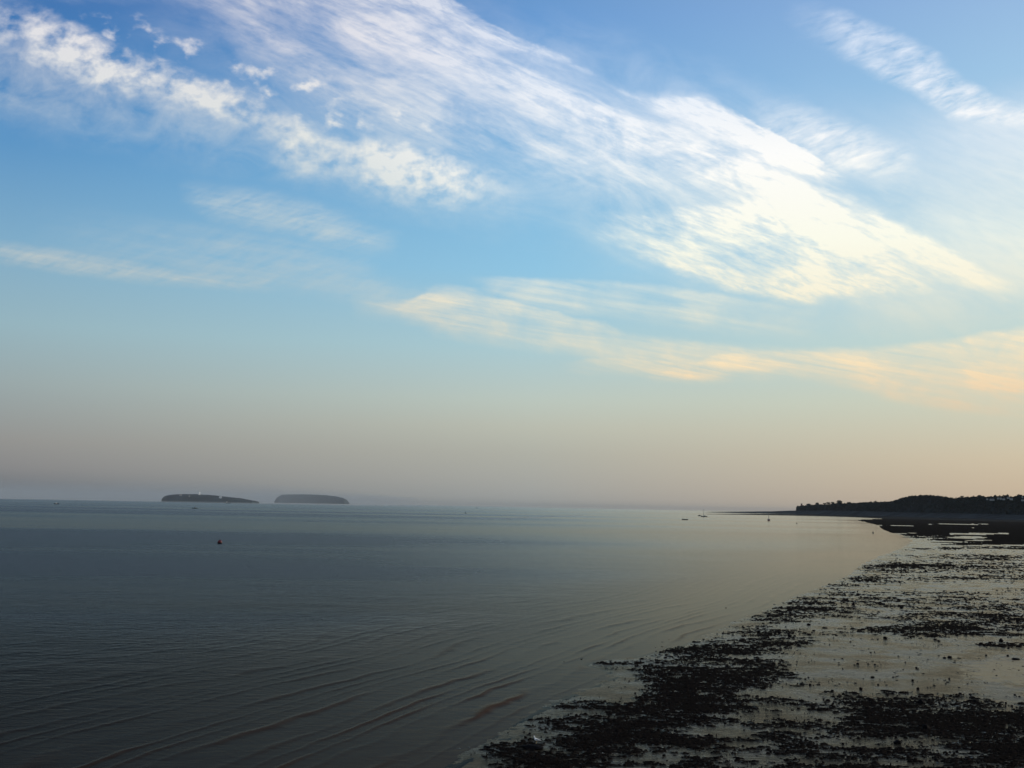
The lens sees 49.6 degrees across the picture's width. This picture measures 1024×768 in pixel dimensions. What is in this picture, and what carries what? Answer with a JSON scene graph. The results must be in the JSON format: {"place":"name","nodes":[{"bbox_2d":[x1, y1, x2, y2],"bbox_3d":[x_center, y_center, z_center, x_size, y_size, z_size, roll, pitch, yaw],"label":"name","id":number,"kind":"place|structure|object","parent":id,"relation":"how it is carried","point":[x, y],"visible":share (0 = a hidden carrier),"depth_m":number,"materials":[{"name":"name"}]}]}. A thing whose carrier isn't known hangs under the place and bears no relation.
{"place":"outdoors","nodes":[
{"label":"outdoors","id":0,"kind":"place"},
{"bbox_2d":[162,494,258,503],"bbox_3d":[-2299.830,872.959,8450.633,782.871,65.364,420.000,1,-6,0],"label":"island","id":1,"kind":"structure","parent":0,"point":[200,498],"depth_m":8266.49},
{"bbox_2d":[274,494,348,504],"bbox_3d":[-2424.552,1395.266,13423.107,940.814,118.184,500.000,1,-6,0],"label":"island","id":2,"kind":"structure","parent":0,"point":[304,499],"depth_m":13205.34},
{"bbox_2d":[0,498,912,767],"bbox_3d":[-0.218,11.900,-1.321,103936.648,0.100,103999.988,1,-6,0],"label":"sea","id":3,"kind":"structure","parent":0,"point":[147,634],"depth_m":122.98,"materials":[{"name":"liquid"}]},
{"bbox_2d":[453,515,579,519],"bbox_3d":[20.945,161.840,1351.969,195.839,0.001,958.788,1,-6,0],"label":"foam line","id":4,"kind":"object","parent":3,"relation":"on","point":[526,517],"visible":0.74,"depth_m":1259.29,"materials":[{"name":"grey liquid"}]},
{"bbox_2d":[0,0,1023,510],"label":"sky","id":5,"kind":"structure","parent":0,"point":[712,255],"materials":[{"name":"blue"}]},
{"bbox_2d":[452,519,1023,767],"bbox_3d":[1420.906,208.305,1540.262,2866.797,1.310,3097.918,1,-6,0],"label":"mudflat","id":6,"kind":"structure","parent":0,"point":[937,538],"depth_m":82.49,"materials":[{"name":"soil"}]},
{"bbox_2d":[522,744,543,749],"bbox_3d":[1.062,18.088,55.301,1.184,0.248,0.821,-2,-7,26],"label":"rock","id":7,"kind":"object","parent":6,"relation":"on","point":[534,746],"visible":0.98,"depth_m":55.07,"materials":[{"name":"black stone"}]},
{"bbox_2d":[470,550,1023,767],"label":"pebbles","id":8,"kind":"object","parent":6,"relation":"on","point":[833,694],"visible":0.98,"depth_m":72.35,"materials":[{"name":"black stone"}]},
{"bbox_2d":[479,554,1023,767],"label":"seaweed","id":9,"kind":"object","parent":6,"relation":"on","point":[646,721],"visible":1,"depth_m":63.92,"materials":[{"name":"black plant"}]},
{"bbox_2d":[716,510,1023,519],"bbox_3d":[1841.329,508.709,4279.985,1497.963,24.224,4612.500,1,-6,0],"label":"headland foreshore","id":10,"kind":"structure","parent":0,"point":[949,515],"depth_m":4184.26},
{"bbox_2d":[729,514,1023,521],"bbox_3d":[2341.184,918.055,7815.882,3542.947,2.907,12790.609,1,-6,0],"label":"reef","id":11,"kind":"object","parent":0,"point":[928,518],"visible":0.66,"depth_m":2971.97},
{"bbox_2d":[796,496,1023,514],"bbox_3d":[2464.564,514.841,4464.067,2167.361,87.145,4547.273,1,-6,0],"label":"headland","id":12,"kind":"structure","parent":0,"point":[928,510],"depth_m":3806.57,"materials":[{"name":"plant"}]},
{"bbox_2d":[796,495,1023,513],"bbox_3d":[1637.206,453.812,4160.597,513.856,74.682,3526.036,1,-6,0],"label":"woodland","id":13,"kind":"object","parent":12,"relation":"on","point":[979,500],"visible":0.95,"depth_m":3862.06,"materials":[{"name":"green plant"}]}
]}

